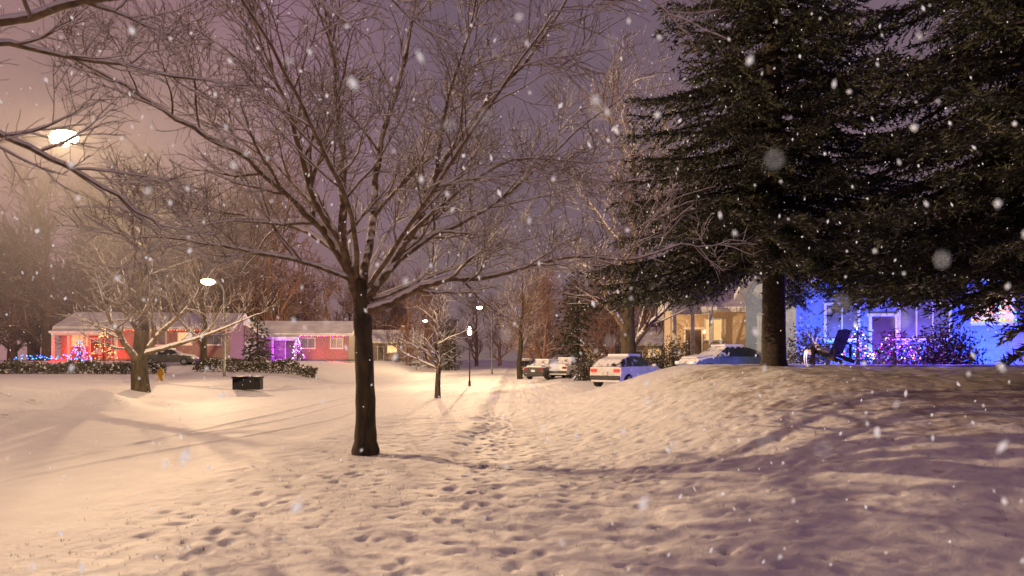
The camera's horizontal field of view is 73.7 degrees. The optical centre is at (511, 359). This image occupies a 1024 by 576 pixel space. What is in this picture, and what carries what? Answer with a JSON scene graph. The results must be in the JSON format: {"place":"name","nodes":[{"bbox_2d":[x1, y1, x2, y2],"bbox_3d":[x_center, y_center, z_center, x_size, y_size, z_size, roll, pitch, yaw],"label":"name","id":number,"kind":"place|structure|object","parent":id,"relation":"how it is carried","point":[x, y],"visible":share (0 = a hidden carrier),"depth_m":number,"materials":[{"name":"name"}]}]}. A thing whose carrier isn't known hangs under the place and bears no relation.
{"place":"outdoors","nodes":[
{"label":"outdoors","id":0,"kind":"place"},
{"bbox_2d":[53,333,116,335],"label":"porch beam","id":1,"kind":"structure","parent":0,"point":[95,334],"depth_m":71.55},
{"bbox_2d":[0,363,497,533],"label":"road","id":2,"kind":"structure","parent":0,"point":[33,490],"depth_m":15.92,"materials":[{"name":"snow"}]},
{"bbox_2d":[271,339,295,340],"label":"porch beam","id":3,"kind":"structure","parent":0,"point":[282,339],"depth_m":80.38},
{"bbox_2d":[477,366,522,459],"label":"sidewalk","id":4,"kind":"structure","parent":0,"point":[496,444],"depth_m":17.03,"materials":[{"name":"snow"}]},
{"bbox_2d":[0,360,1023,575],"bbox_3d":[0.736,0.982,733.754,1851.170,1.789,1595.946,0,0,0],"label":"ground","id":5,"kind":"structure","parent":0,"point":[918,520],"depth_m":8.32,"materials":[{"name":"snow"}]},
{"bbox_2d":[0,128,78,145],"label":"street lamp","id":6,"kind":"object","parent":5,"relation":"on","point":[59,134],"visible":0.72,"depth_m":17.36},
{"bbox_2d":[66,340,91,362],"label":"christmas tree","id":7,"kind":"object","parent":5,"relation":"on","point":[79,353],"visible":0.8,"depth_m":65.92,"materials":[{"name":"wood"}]},
{"bbox_2d":[0,358,167,373],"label":"hedge","id":8,"kind":"object","parent":5,"relation":"on","point":[17,366],"visible":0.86,"depth_m":51.62,"materials":[{"name":"plant"}]},
{"bbox_2d":[16,354,81,359],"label":"ground string lights","id":9,"kind":"object","parent":8,"relation":"on","point":[46,357],"visible":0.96,"depth_m":58.03},
{"bbox_2d":[50,359,124,360],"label":"porch floor","id":10,"kind":"structure","parent":5,"relation":"on","point":[87,359],"depth_m":71.43,"materials":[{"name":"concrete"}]},
{"bbox_2d":[51,335,54,358],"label":"column","id":11,"kind":"structure","parent":10,"relation":"on","point":[53,346],"depth_m":71.21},
{"bbox_2d":[67,335,69,358],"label":"column","id":12,"kind":"structure","parent":10,"relation":"on","point":[68,346],"depth_m":71.34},
{"bbox_2d":[83,335,85,358],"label":"column","id":13,"kind":"structure","parent":10,"relation":"on","point":[84,346],"depth_m":71.51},
{"bbox_2d":[48,329,125,332],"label":"porch roof","id":14,"kind":"structure","parent":13,"relation":"on","point":[68,330],"depth_m":71.60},
{"bbox_2d":[98,335,101,358],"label":"column","id":15,"kind":"structure","parent":10,"relation":"on","point":[99,347],"depth_m":71.68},
{"bbox_2d":[114,337,116,358],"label":"column","id":16,"kind":"structure","parent":10,"relation":"on","point":[115,350],"depth_m":71.83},
{"bbox_2d":[90,328,114,361],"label":"christmas tree","id":17,"kind":"object","parent":5,"relation":"on","point":[103,355],"visible":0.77,"depth_m":69.91,"materials":[{"name":"plant"}]},
{"bbox_2d":[156,367,164,380],"bbox_3d":[-20.586,0.835,39.984,0.440,0.830,0.409,0,0,0],"label":"fire hydrant","id":18,"kind":"object","parent":5,"relation":"on","point":[160,373],"visible":0.99,"depth_m":39.90,"materials":[{"name":"metal"}]},
{"bbox_2d":[53,135,280,392],"bbox_3d":[-15.180,-4.377,30.749,8.754,12.096,6.346,0,0,-26],"label":"bare deciduous tree","id":19,"kind":"object","parent":5,"relation":"on","point":[141,350],"visible":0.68,"depth_m":29.67,"materials":[{"name":"brown plant"}]},
{"bbox_2d":[147,348,198,364],"bbox_3d":[-31.031,-0.312,62.001,4.630,1.541,2.200,0,0,-10],"label":"parked car","id":20,"kind":"object","parent":5,"relation":"on","point":[172,355],"visible":0.66,"depth_m":61.28,"materials":[{"name":"paint"}]},
{"bbox_2d":[150,175,245,360],"bbox_3d":[-27.794,-7.861,61.571,7.633,17.258,7.845,0,0,-15],"label":"bare deciduous tree","id":21,"kind":"object","parent":5,"relation":"on","point":[203,341],"visible":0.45,"depth_m":61.60,"materials":[{"name":"brown plant"}]},
{"bbox_2d":[201,278,225,376],"bbox_3d":[-21.062,-2.194,48.171,1.659,7.135,0.466,0,0,-28],"label":"street lamp","id":22,"kind":"object","parent":5,"relation":"on","point":[206,280],"visible":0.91,"depth_m":48.52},
{"bbox_2d":[231,376,263,389],"bbox_3d":[-13.927,1.192,36.000,1.480,0.730,0.780,0,0,-5],"label":"storage bin","id":23,"kind":"object","parent":5,"relation":"on","point":[256,383],"visible":1,"depth_m":35.66,"materials":[{"name":"black plastic"}]},
{"bbox_2d":[191,357,317,377],"bbox_3d":[-20.269,0.576,53.994,9.820,1.828,1.616,0,0,0],"label":"hedge","id":24,"kind":"object","parent":5,"relation":"on","point":[264,365],"visible":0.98,"depth_m":53.64,"materials":[{"name":"plant"}]},
{"bbox_2d":[245,325,265,358],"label":"walls","id":25,"kind":"structure","parent":5,"relation":"on","point":[247,333],"depth_m":80.58,"materials":[{"name":"beige"}]},
{"bbox_2d":[244,321,268,338],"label":"roof","id":26,"kind":"structure","parent":25,"relation":"on","point":[248,325],"depth_m":80.33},
{"bbox_2d":[241,312,275,361],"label":"spruce tree","id":27,"kind":"object","parent":5,"relation":"on","point":[252,354],"visible":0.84,"depth_m":69.84,"materials":[{"name":"green plant"}]},
{"bbox_2d":[290,338,306,360],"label":"christmas tree","id":28,"kind":"object","parent":5,"relation":"on","point":[297,344],"visible":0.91,"depth_m":75.97,"materials":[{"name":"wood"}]},
{"bbox_2d":[0,125,736,367],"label":"distant trees","id":29,"kind":"object","parent":5,"relation":"on","point":[33,296],"visible":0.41,"depth_m":92.72,"materials":[{"name":"brown plant"}]},
{"bbox_2d":[0,0,738,280],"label":"bare deciduous tree","id":30,"kind":"object","parent":5,"relation":"on","point":[28,15],"visible":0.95,"depth_m":7.42,"materials":[{"name":"wood"}]},
{"bbox_2d":[22,0,767,455],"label":"bare deciduous tree","id":31,"kind":"object","parent":5,"relation":"on","point":[360,286],"visible":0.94,"depth_m":11.70,"materials":[{"name":"brown plant"}]},
{"bbox_2d":[416,320,426,368],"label":"street lamp","id":32,"kind":"object","parent":5,"relation":"on","point":[416,340],"visible":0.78,"depth_m":109.92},
{"bbox_2d":[385,269,470,397],"bbox_3d":[-3.838,-1.151,30.987,3.695,6.304,3.368,0,0,-26],"label":"bare sapling tree","id":33,"kind":"object","parent":5,"relation":"on","point":[433,353],"visible":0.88,"depth_m":31.04,"materials":[{"name":"brown plant"}]},
{"bbox_2d":[433,310,462,370],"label":"spruce tree","id":34,"kind":"object","parent":5,"relation":"on","point":[448,365],"visible":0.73,"depth_m":119.82,"materials":[{"name":"green plant"}]},
{"bbox_2d":[467,327,471,385],"bbox_3d":[-2.796,-0.150,45.000,0.395,4.100,0.395,0,0,0],"label":"lamp post","id":35,"kind":"object","parent":5,"relation":"on","point":[469,332],"visible":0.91,"depth_m":44.95,"materials":[{"name":"black metal"}]},
{"bbox_2d":[477,306,492,373],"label":"street lamp","id":36,"kind":"object","parent":5,"relation":"on","point":[479,307],"visible":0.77,"depth_m":81.94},
{"bbox_2d":[9,367,1023,575],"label":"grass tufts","id":37,"kind":"object","parent":5,"relation":"on","point":[528,484],"visible":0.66,"depth_m":8.23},
{"bbox_2d":[480,251,561,378],"bbox_3d":[1.010,-4.104,61.975,7.092,12.293,6.496,0,0,34],"label":"bare deciduous tree","id":38,"kind":"object","parent":5,"relation":"on","point":[521,342],"visible":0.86,"depth_m":61.80,"materials":[{"name":"brown plant"}]},
{"bbox_2d":[521,358,538,373],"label":"parked car","id":39,"kind":"object","parent":5,"relation":"on","point":[526,362],"visible":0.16,"depth_m":66.21,"materials":[{"name":"paint"}]},
{"bbox_2d":[523,359,566,379],"bbox_3d":[2.685,0.686,52.004,2.200,1.541,4.630,0,0,30],"label":"parked car","id":40,"kind":"object","parent":5,"relation":"on","point":[538,368],"visible":0.65,"depth_m":50.27,"materials":[{"name":"paint"}]},
{"bbox_2d":[549,357,582,377],"bbox_3d":[4.392,0.565,52.004,2.200,1.541,4.630,0,0,30],"label":"parked car","id":41,"kind":"object","parent":5,"relation":"on","point":[565,364],"visible":0.58,"depth_m":50.30,"materials":[{"name":"white paint"}]},
{"bbox_2d":[552,259,603,364],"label":"spruce tree","id":42,"kind":"object","parent":5,"relation":"on","point":[575,350],"visible":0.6,"depth_m":74.70,"materials":[{"name":"green plant"}]},
{"bbox_2d":[567,352,599,380],"bbox_3d":[4.890,0.375,43.945,2.620,2.110,2.025,0,0,0],"label":"snowy shrub","id":43,"kind":"object","parent":5,"relation":"on","point":[585,373],"visible":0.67,"depth_m":43.77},
{"bbox_2d":[590,354,659,386],"bbox_3d":[5.654,0.486,33.100,2.200,1.561,4.380,0,0,40],"label":"parked car","id":44,"kind":"object","parent":5,"relation":"on","point":[610,367],"visible":0.75,"depth_m":31.73,"materials":[{"name":"white paint"}]},
{"bbox_2d":[546,46,705,353],"bbox_3d":[6.511,-7.538,35.699,9.429,18.176,9.720,0,0,0],"label":"bare deciduous tree","id":45,"kind":"object","parent":5,"relation":"on","point":[630,340],"visible":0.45,"depth_m":35.79,"materials":[{"name":"brown plant"}]},
{"bbox_2d":[641,341,670,367],"bbox_3d":[8.289,0.112,39.973,2.438,2.482,1.924,0,0,0],"label":"snowy shrub","id":46,"kind":"object","parent":5,"relation":"on","point":[650,360],"visible":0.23,"depth_m":39.84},
{"bbox_2d":[655,324,693,368],"bbox_3d":[9.047,-0.329,37.948,2.647,3.330,2.266,0,0,-30],"label":"snowy shrub","id":47,"kind":"object","parent":5,"relation":"on","point":[673,350],"visible":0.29,"depth_m":37.85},
{"bbox_2d":[675,344,760,365],"bbox_3d":[10.361,0.000,33.956,4.380,1.561,2.200,0,0,-20],"label":"parked car","id":48,"kind":"object","parent":5,"relation":"on","point":[734,354],"visible":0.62,"depth_m":33.35,"materials":[{"name":"blue paint"}]},
{"bbox_2d":[573,0,988,366],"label":"spruce tree","id":49,"kind":"object","parent":5,"relation":"on","point":[765,137],"visible":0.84,"depth_m":16.89,"materials":[{"name":"green plant"}]},
{"bbox_2d":[804,337,817,363],"bbox_3d":[9.141,-0.285,20.825,0.535,0.873,0.246,0,0,-20],"label":"light up reindeer","id":50,"kind":"object","parent":5,"relation":"on","point":[807,352],"visible":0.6,"depth_m":20.75},
{"bbox_2d":[786,314,836,363],"bbox_3d":[11.743,-0.609,26.940,2.423,2.541,2.093,0,0,0],"label":"snowy shrub","id":51,"kind":"object","parent":5,"relation":"on","point":[800,356],"visible":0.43,"depth_m":26.85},
{"bbox_2d":[809,329,854,364],"bbox_3d":[9.113,-0.358,19.396,0.880,1.016,0.977,0,0,-30],"label":"adirondack chair","id":52,"kind":"object","parent":5,"relation":"on","point":[839,343],"visible":1,"depth_m":19.26,"materials":[{"name":"paint"}]},
{"bbox_2d":[837,322,876,364],"bbox_3d":[10.935,-0.381,21.603,1.337,1.661,1.298,0,0,27],"label":"christmas tree","id":53,"kind":"object","parent":5,"relation":"on","point":[857,357],"visible":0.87,"depth_m":21.54,"materials":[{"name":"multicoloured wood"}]},
{"bbox_2d":[871,328,925,364],"bbox_3d":[12.592,-0.305,22.495,1.893,1.510,1.665,0,0,40],"label":"lit shrub","id":54,"kind":"object","parent":5,"relation":"on","point":[895,361],"visible":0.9,"depth_m":22.41,"materials":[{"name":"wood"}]},
{"bbox_2d":[794,0,1023,372],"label":"spruce tree","id":55,"kind":"object","parent":5,"relation":"on","point":[985,243],"visible":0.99,"depth_m":13.36,"materials":[{"name":"green plant"}]},
{"bbox_2d":[899,317,990,364],"bbox_3d":[14.529,-0.608,23.021,2.977,1.745,2.466,0,0,0],"label":"snowy shrub","id":56,"kind":"object","parent":5,"relation":"on","point":[941,356],"visible":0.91,"depth_m":22.71,"materials":[{"name":"plant"}]},
{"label":"foundation","id":57,"kind":"object","parent":5,"relation":"on","visible":0},
{"bbox_2d":[61,321,244,359],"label":"walls","id":58,"kind":"structure","parent":57,"relation":"on","point":[235,343],"depth_m":74.51,"materials":[{"name":"red"}]},
{"bbox_2d":[72,335,86,344],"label":"window glass","id":59,"kind":"object","parent":58,"relation":"attached to","point":[75,338],"visible":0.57,"depth_m":73.24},
{"bbox_2d":[91,340,97,358],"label":"door","id":60,"kind":"structure","parent":58,"relation":"attached to","point":[93,347],"depth_m":73.40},
{"bbox_2d":[105,336,113,344],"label":"window glass","id":61,"kind":"object","parent":58,"relation":"attached to","point":[109,341],"visible":0.21,"depth_m":73.60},
{"bbox_2d":[53,312,251,327],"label":"roof","id":62,"kind":"structure","parent":58,"relation":"on","point":[194,318],"depth_m":75.53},
{"bbox_2d":[52,327,233,329],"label":"fascia","id":63,"kind":"structure","parent":62,"relation":"attached to","point":[133,329],"depth_m":73.27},
{"bbox_2d":[149,332,165,344],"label":"window glass","id":64,"kind":"object","parent":58,"relation":"attached to","point":[161,340],"visible":0.21,"depth_m":74.15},
{"bbox_2d":[178,333,190,343],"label":"window glass","id":65,"kind":"object","parent":58,"relation":"attached to","point":[181,335],"visible":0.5,"depth_m":74.38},
{"bbox_2d":[207,333,220,343],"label":"window glass","id":66,"kind":"object","parent":58,"relation":"attached to","point":[217,340],"visible":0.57,"depth_m":74.73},
{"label":"foundation","id":67,"kind":"object","parent":5,"relation":"on","visible":0},
{"bbox_2d":[266,333,354,359],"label":"walls","id":68,"kind":"structure","parent":67,"relation":"on","point":[322,350],"depth_m":82.19,"materials":[{"name":"red"}]},
{"bbox_2d":[286,342,293,358],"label":"door","id":69,"kind":"structure","parent":68,"relation":"attached to","point":[289,347],"depth_m":81.86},
{"bbox_2d":[256,321,353,334],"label":"roof","id":70,"kind":"structure","parent":68,"relation":"on","point":[312,327],"depth_m":83.58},
{"bbox_2d":[264,334,351,335],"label":"fascia","id":71,"kind":"structure","parent":70,"relation":"attached to","point":[314,334],"depth_m":81.54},
{"bbox_2d":[301,338,314,347],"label":"window glass","id":72,"kind":"object","parent":68,"relation":"attached to","point":[307,342],"visible":1,"depth_m":82.05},
{"bbox_2d":[331,338,341,347],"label":"window glass","id":73,"kind":"object","parent":68,"relation":"attached to","point":[333,342],"visible":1,"depth_m":82.27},
{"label":"foundation","id":74,"kind":"object","parent":5,"relation":"on","visible":0},
{"bbox_2d":[373,343,419,359],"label":"walls","id":75,"kind":"structure","parent":74,"relation":"on","point":[389,356],"depth_m":120.90,"materials":[{"name":"beige"}]},
{"bbox_2d":[378,348,382,358],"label":"door","id":76,"kind":"structure","parent":75,"relation":"attached to","point":[380,353],"depth_m":120.51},
{"bbox_2d":[387,346,396,351],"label":"window glass","id":77,"kind":"object","parent":75,"relation":"attached to","point":[390,349],"visible":0.86,"depth_m":120.87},
{"bbox_2d":[372,330,422,341],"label":"roof","id":78,"kind":"structure","parent":75,"relation":"on","point":[378,334],"depth_m":122.74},
{"bbox_2d":[373,342,423,342],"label":"fascia","id":79,"kind":"structure","parent":78,"relation":"attached to","point":[391,342],"depth_m":120.19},
{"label":"foundation","id":80,"kind":"object","parent":5,"relation":"on","visible":0},
{"bbox_2d":[584,346,663,362],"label":"walls","id":81,"kind":"structure","parent":80,"relation":"on","point":[643,347],"depth_m":87.46,"materials":[{"name":"paint"}]},
{"bbox_2d":[581,327,663,343],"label":"roof","id":82,"kind":"structure","parent":81,"relation":"on","point":[648,337],"depth_m":88.65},
{"bbox_2d":[581,344,661,345],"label":"fascia","id":83,"kind":"structure","parent":82,"relation":"attached to","point":[644,345],"depth_m":86.72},
{"bbox_2d":[648,349,660,357],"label":"window glass","id":84,"kind":"object","parent":81,"relation":"attached to","point":[649,354],"visible":0.36,"depth_m":87.23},
{"bbox_3d":[15.369,1.000,46.000,9.650,1.100,8.050,0,0,10],"label":"foundation","id":85,"kind":"object","parent":5,"relation":"on","visible":0},
{"bbox_2d":[664,312,745,364],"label":"walls","id":86,"kind":"structure","parent":85,"relation":"on","point":[733,329],"depth_m":42.40,"materials":[{"name":"painted siding"}]},
{"bbox_2d":[685,330,700,355],"bbox_3d":[11.323,-0.800,42.632,0.950,2.100,0.080,0,0,10],"label":"door","id":87,"kind":"structure","parent":86,"relation":"attached to","point":[697,340],"depth_m":42.57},
{"bbox_2d":[683,327,703,329],"bbox_3d":[11.320,-1.970,42.617,1.300,0.120,0.120,0,0,10],"label":"door head","id":88,"kind":"object","parent":86,"relation":"attached to","point":[695,328],"depth_m":42.53},
{"bbox_2d":[658,288,745,319],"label":"roof","id":89,"kind":"structure","parent":86,"relation":"on","point":[730,303],"depth_m":42.76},
{"bbox_2d":[662,308,745,312],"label":"fascia","id":90,"kind":"structure","parent":89,"relation":"attached to","point":[731,310],"depth_m":41.69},
{"bbox_2d":[701,329,702,352],"bbox_3d":[11.843,-0.800,42.530,0.100,2.200,0.120,0,0,10],"label":"door frame","id":91,"kind":"object","parent":86,"relation":"attached to","point":[701,340],"visible":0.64,"depth_m":42.48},
{"bbox_2d":[704,318,705,341],"bbox_3d":[12.015,-1.850,42.499,0.090,1.480,0.100,0,0,10],"label":"window jamb","id":92,"kind":"object","parent":86,"relation":"attached to","point":[705,329],"depth_m":42.45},
{"bbox_2d":[706,320,720,339],"bbox_3d":[12.506,-1.850,42.431,0.900,1.300,0.040,0,0,10],"label":"window glass","id":93,"kind":"object","parent":86,"relation":"attached to","point":[717,329],"visible":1,"depth_m":42.38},
{"bbox_3d":[18.000,1.050,33.000,11.050,1.100,8.050,0,0,4],"label":"foundation","id":94,"kind":"object","parent":5,"relation":"on","visible":0},
{"bbox_2d":[746,277,1023,364],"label":"walls","id":95,"kind":"structure","parent":94,"relation":"on","point":[754,309],"depth_m":29.30,"materials":[{"name":"paint"}]},
{"bbox_2d":[824,303,826,341],"bbox_3d":[13.434,-1.600,29.279,0.090,1.680,0.100,0,0,4],"label":"window jamb","id":96,"kind":"object","parent":95,"relation":"attached to","point":[825,319],"depth_m":29.23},
{"bbox_2d":[827,305,857,338],"bbox_3d":[14.129,-1.600,29.249,1.300,1.500,0.040,0,0,4],"label":"window glass","id":97,"kind":"object","parent":95,"relation":"attached to","point":[833,322],"visible":0.5,"depth_m":29.24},
{"bbox_2d":[841,308,842,328],"bbox_3d":[14.127,-1.600,29.228,0.050,1.500,0.060,0,0,4],"label":"mullion","id":98,"kind":"object","parent":97,"relation":"attached to","point":[841,319],"visible":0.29,"depth_m":29.21},
{"bbox_2d":[869,317,871,361],"bbox_3d":[15.295,-0.750,29.149,0.100,2.200,0.120,0,0,4],"label":"door frame","id":99,"kind":"object","parent":95,"relation":"attached to","point":[870,328],"visible":0.36,"depth_m":29.09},
{"bbox_2d":[734,249,1021,299],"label":"roof","id":100,"kind":"structure","parent":95,"relation":"on","point":[738,296],"depth_m":36.94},
{"bbox_2d":[872,318,894,363],"bbox_3d":[15.824,-0.750,29.122,0.950,2.100,0.080,0,0,4],"label":"door","id":101,"kind":"structure","parent":95,"relation":"attached to","point":[887,325],"depth_m":29.09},
{"bbox_2d":[867,313,899,315],"bbox_3d":[15.823,-1.920,29.107,1.300,0.120,0.120,0,0,4],"label":"door head","id":102,"kind":"object","parent":95,"relation":"attached to","point":[885,314],"depth_m":29.05},
{"bbox_2d":[894,316,897,359],"bbox_3d":[16.352,-0.750,29.075,0.100,2.200,0.120,0,0,4],"label":"door frame","id":103,"kind":"object","parent":95,"relation":"attached to","point":[896,321],"visible":0.36,"depth_m":29.02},
{"bbox_2d":[898,304,900,337],"bbox_3d":[16.477,-1.600,29.067,0.090,1.680,0.100,0,0,4],"label":"window jamb","id":104,"kind":"object","parent":95,"relation":"attached to","point":[899,326],"depth_m":29.02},
{"bbox_2d":[901,305,948,337],"bbox_3d":[17.521,-1.600,29.012,2.000,1.500,0.040,0,0,4],"label":"window glass","id":105,"kind":"object","parent":95,"relation":"attached to","point":[908,325],"visible":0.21,"depth_m":29.01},
{"bbox_2d":[897,338,949,339],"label":"sill snow","id":106,"kind":"structure","parent":105,"relation":"on","point":[917,338],"depth_m":28.89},
{"bbox_2d":[932,308,933,335],"bbox_3d":[17.852,-1.600,28.968,0.050,1.500,0.060,0,0,4],"label":"mullion","id":107,"kind":"object","parent":105,"relation":"attached to","point":[933,319],"visible":0.43,"depth_m":28.94},
{"bbox_2d":[949,305,951,337],"bbox_3d":[18.562,-1.600,28.921,0.090,1.680,0.100,0,0,4],"label":"window jamb","id":108,"kind":"object","parent":95,"relation":"attached to","point":[950,320],"depth_m":28.87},
{"bbox_2d":[974,295,1012,321],"bbox_3d":[20.314,-2.200,28.816,1.600,1.300,0.042,0,0,4],"label":"window glass","id":109,"kind":"object","parent":95,"relation":"attached to","point":[1009,316],"visible":0.29,"depth_m":28.77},
{"bbox_2d":[974,323,1012,324],"bbox_3d":[20.312,-1.505,28.797,1.600,0.090,0.090,0,0,4],"label":"window rail","id":110,"kind":"object","parent":95,"relation":"attached to","point":[991,324],"depth_m":28.76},
{"bbox_3d":[20.289,-2.260,28.710,1.807,1.180,0.049,0,0,4],"label":"window","id":111,"kind":"object","parent":95,"relation":"attached to","visible":0},
{"bbox_2d":[970,321,1018,322],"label":"sill snow","id":112,"kind":"structure","parent":111,"relation":"on","point":[993,322],"depth_m":28.66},
{"bbox_2d":[0,0,1023,575],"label":"falling snow","id":113,"kind":"structure","parent":0,"point":[554,364],"depth_m":2.60,"materials":[{"name":"snow"}]},
{"bbox_2d":[0,0,1023,360],"label":"sky","id":114,"kind":"structure","parent":0,"point":[25,75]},
{"bbox_2d":[672,310,712,314],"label":"porch beam","id":115,"kind":"structure","parent":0,"point":[699,312],"depth_m":40.77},
{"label":"porch floor","id":116,"kind":"structure","parent":0,"visible":0},
{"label":"column","id":117,"kind":"object","parent":116,"relation":"on","visible":0},
{"bbox_2d":[269,335,300,338],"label":"porch roof","id":118,"kind":"structure","parent":117,"relation":"on","point":[283,336],"depth_m":80.41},
{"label":"porch floor","id":119,"kind":"structure","parent":0,"visible":0},
{"bbox_2d":[673,315,676,358],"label":"column","id":120,"kind":"structure","parent":119,"relation":"on","point":[675,326],"depth_m":40.93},
{"bbox_2d":[667,302,716,310],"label":"porch roof","id":121,"kind":"structure","parent":120,"relation":"on","point":[707,307],"depth_m":40.80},
{"bbox_2d":[691,314,694,354],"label":"column","id":122,"kind":"structure","parent":119,"relation":"on","point":[693,330],"depth_m":40.75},
{"bbox_2d":[709,314,712,347],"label":"column","id":123,"kind":"structure","parent":119,"relation":"on","point":[710,330],"depth_m":40.58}
]}

